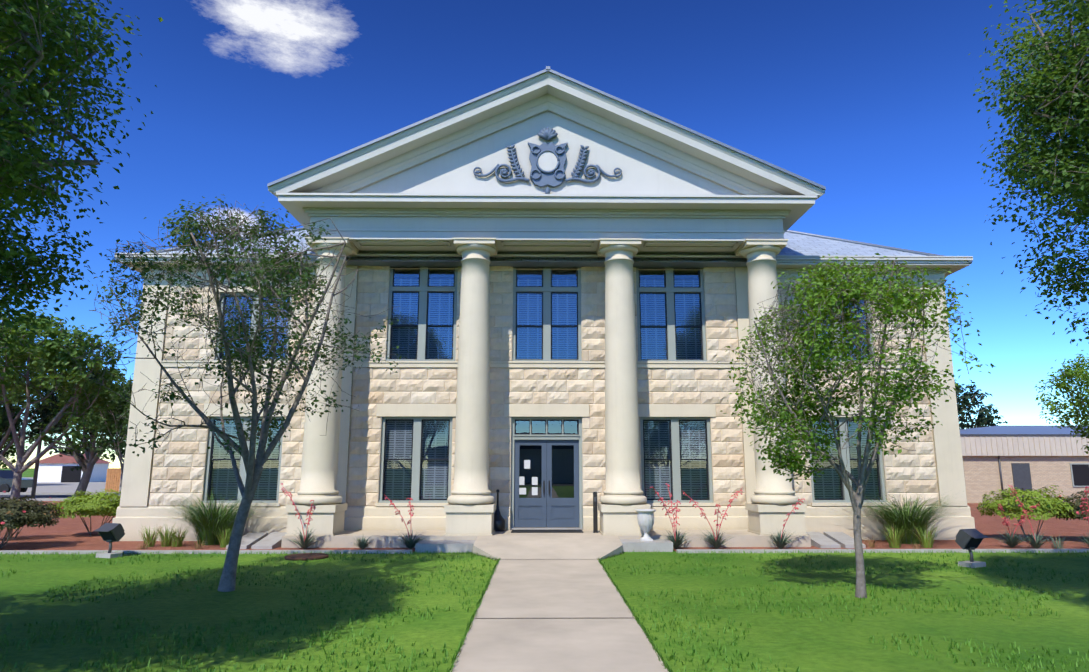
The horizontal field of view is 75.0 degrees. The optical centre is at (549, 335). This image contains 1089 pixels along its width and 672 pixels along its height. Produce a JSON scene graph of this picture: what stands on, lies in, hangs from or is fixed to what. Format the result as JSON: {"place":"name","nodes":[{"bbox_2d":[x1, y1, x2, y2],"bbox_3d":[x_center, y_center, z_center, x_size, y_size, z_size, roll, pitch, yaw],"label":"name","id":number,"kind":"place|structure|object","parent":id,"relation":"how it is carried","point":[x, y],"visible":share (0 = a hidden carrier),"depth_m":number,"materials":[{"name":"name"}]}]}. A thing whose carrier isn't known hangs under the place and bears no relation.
{"place":"outdoors","nodes":[
{"label":"outdoors","id":0,"kind":"place"},
{"bbox_2d":[7,522,37,539],"bbox_3d":[-14.926,5.203,19.788,1.780,0.970,1.699,0,-10,-1],"label":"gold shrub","id":1,"kind":"object","parent":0,"point":[11,532],"depth_m":19.79,"materials":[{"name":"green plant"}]},
{"bbox_2d":[0,477,117,500],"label":"road","id":2,"kind":"structure","parent":0,"point":[55,491],"depth_m":60.54,"materials":[{"name":"grey asphalt"}]},
{"bbox_2d":[0,417,27,470],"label":"tree","id":3,"kind":"object","parent":2,"relation":"on","point":[2,464],"visible":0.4,"depth_m":46.56,"materials":[{"name":"green plant"}]},
{"bbox_2d":[0,470,32,491],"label":"pickup truck","id":4,"kind":"object","parent":2,"relation":"on","point":[6,478],"visible":0.65,"depth_m":53.38,"materials":[{"name":"blue"}]},
{"bbox_2d":[105,469,120,491],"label":"wood fence","id":5,"kind":"object","parent":2,"relation":"on","point":[113,476],"visible":0.1,"depth_m":54.45,"materials":[{"name":"orange wood"}]},
{"bbox_2d":[37,453,110,481],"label":"house","id":6,"kind":"structure","parent":0,"point":[55,468],"depth_m":92.47,"materials":[{"name":"white paint"}]},
{"bbox_2d":[0,468,1088,671],"bbox_3d":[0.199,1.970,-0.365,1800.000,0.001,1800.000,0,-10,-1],"label":"ground","id":7,"kind":"structure","parent":0,"point":[832,643],"depth_m":10.05,"materials":[{"name":"green plant"}]},
{"bbox_2d":[26,366,133,496],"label":"tree","id":8,"kind":"object","parent":7,"relation":"on","point":[87,464],"visible":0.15,"depth_m":43.88,"materials":[{"name":"green plant"}]},
{"bbox_2d":[0,0,162,422],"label":"tree","id":9,"kind":"object","parent":7,"relation":"on","point":[25,25],"visible":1,"depth_m":7.16,"materials":[{"name":"green plant"}]},
{"bbox_2d":[94,523,124,557],"bbox_3d":[-9.944,4.610,15.997,0.440,0.742,0.468,-4,-11,19],"label":"floodlight","id":10,"kind":"object","parent":7,"relation":"on","point":[110,533],"visible":1,"depth_m":15.97,"materials":[{"name":"metal"}]},
{"bbox_2d":[62,196,408,591],"bbox_3d":[-5.228,0.905,12.267,5.717,6.699,5.218,0,-10,-1],"label":"tree","id":11,"kind":"object","parent":7,"relation":"on","point":[248,358],"visible":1,"depth_m":12.09,"materials":[{"name":"green plant"}]},
{"bbox_2d":[284,553,328,560],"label":"slab","id":12,"kind":"structure","parent":7,"relation":"on","point":[306,556],"depth_m":15.67,"materials":[{"name":"brown stone"}]},
{"bbox_2d":[112,66,974,540],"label":"courthouse","id":13,"kind":"structure","parent":7,"relation":"on","point":[572,278],"depth_m":19.86,"materials":[{"name":"stone"}]},
{"bbox_2d":[0,501,1088,553],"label":"planting beds","id":14,"kind":"object","parent":7,"relation":"on","point":[67,535],"visible":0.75,"depth_m":18.16,"materials":[{"name":"soil"}]},
{"bbox_2d":[0,332,62,457],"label":"tree","id":15,"kind":"object","parent":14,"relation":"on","point":[14,407],"visible":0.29,"depth_m":43.38,"materials":[{"name":"green plant"}]},
{"bbox_2d":[0,491,64,547],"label":"rose bush","id":16,"kind":"object","parent":14,"relation":"on","point":[14,513],"visible":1,"depth_m":17.39,"materials":[{"name":"green plant"}]},
{"bbox_2d":[31,386,47,497],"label":"street poles","id":17,"kind":"object","parent":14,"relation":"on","point":[34,485],"depth_m":42.75,"materials":[{"name":"metal"}]},
{"bbox_2d":[0,308,125,498],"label":"tree","id":18,"kind":"object","parent":14,"relation":"on","point":[62,362],"visible":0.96,"depth_m":33.45,"materials":[{"name":"green plant"}]},
{"bbox_2d":[49,489,120,534],"bbox_3d":[-13.438,5.231,21.062,2.436,1.378,2.465,-9,-14,41],"label":"gold shrub","id":19,"kind":"object","parent":14,"relation":"on","point":[87,505],"visible":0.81,"depth_m":20.44,"materials":[{"name":"green plant"}]},
{"bbox_2d":[77,376,132,495],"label":"tree","id":20,"kind":"object","parent":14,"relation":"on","point":[103,423],"visible":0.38,"depth_m":41.25,"materials":[{"name":"green plant"}]},
{"bbox_2d":[133,483,1088,549],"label":"bed plants","id":21,"kind":"object","parent":14,"relation":"on","point":[212,526],"visible":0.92,"depth_m":17.84,"materials":[{"name":"plant"}]},
{"bbox_2d":[976,485,1079,539],"bbox_3d":[13.188,4.896,19.642,2.534,1.517,2.165,0,-10,-1],"label":"shrub","id":22,"kind":"object","parent":14,"relation":"on","point":[1027,499],"visible":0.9,"depth_m":19.15,"materials":[{"name":"green plant"}]},
{"bbox_2d":[1034,350,1088,453],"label":"tree","id":23,"kind":"object","parent":14,"relation":"on","point":[1069,375],"visible":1,"depth_m":28.69,"materials":[{"name":"green plant"}]},
{"bbox_2d":[1056,486,1088,520],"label":"shrub","id":24,"kind":"object","parent":14,"relation":"on","point":[1078,511],"visible":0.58,"depth_m":19.04,"materials":[{"name":"green plant"}]},
{"bbox_2d":[281,530,810,671],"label":"walkway","id":25,"kind":"structure","parent":7,"relation":"on","point":[552,601],"depth_m":10.96,"materials":[{"name":"concrete"}]},
{"bbox_2d":[494,489,504,531],"bbox_3d":[-1.410,4.717,19.216,0.430,1.100,0.440,0,-10,-1],"label":"smokers receptacle","id":26,"kind":"object","parent":25,"relation":"on","point":[499,522],"visible":0.85,"depth_m":19.04,"materials":[{"name":"black"}]},
{"bbox_2d":[593,492,597,532],"bbox_3d":[1.207,4.653,18.731,0.140,1.050,0.110,0,-10,-1],"label":"door opener bollard","id":27,"kind":"object","parent":25,"relation":"on","point":[595,522],"depth_m":18.68,"materials":[{"name":"grey metal"}]},
{"bbox_2d":[635,509,655,540],"bbox_3d":[2.373,4.657,17.475,0.510,0.745,0.510,0,-10,-1],"label":"garden urn","id":28,"kind":"object","parent":25,"relation":"on","point":[645,518],"visible":1,"depth_m":17.35,"materials":[{"name":"white ceramic"}]},
{"bbox_2d":[717,253,995,597],"bbox_3d":[5.067,1.371,11.540,4.291,5.505,4.094,0,-10,-1],"label":"tree","id":29,"kind":"object","parent":7,"relation":"on","point":[837,297],"visible":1,"depth_m":11.33,"materials":[{"name":"green plant"}]},
{"bbox_2d":[955,529,988,567],"bbox_3d":[8.664,4.339,14.527,0.440,0.742,0.468,5,-12,-25],"label":"floodlight","id":30,"kind":"object","parent":7,"relation":"on","point":[969,540],"visible":1,"depth_m":14.49,"materials":[{"name":"metal"}]},
{"bbox_2d":[954,379,1007,429],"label":"tree","id":31,"kind":"object","parent":7,"relation":"on","point":[982,420],"visible":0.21,"depth_m":68.21,"materials":[{"name":"green plant"}]},
{"bbox_2d":[960,426,1088,502],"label":"neighbour building","id":32,"kind":"structure","parent":7,"relation":"on","point":[995,458],"depth_m":39.64,"materials":[{"name":"beige brick"}]},
{"bbox_2d":[968,0,1088,344],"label":"tree","id":33,"kind":"object","parent":7,"relation":"on","point":[1059,95],"visible":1,"depth_m":9.29,"materials":[{"name":"green plant"}]},
{"bbox_2d":[0,0,1088,467],"label":"sky","id":34,"kind":"structure","parent":0,"point":[872,103],"materials":[{"name":"blue"}]}
]}

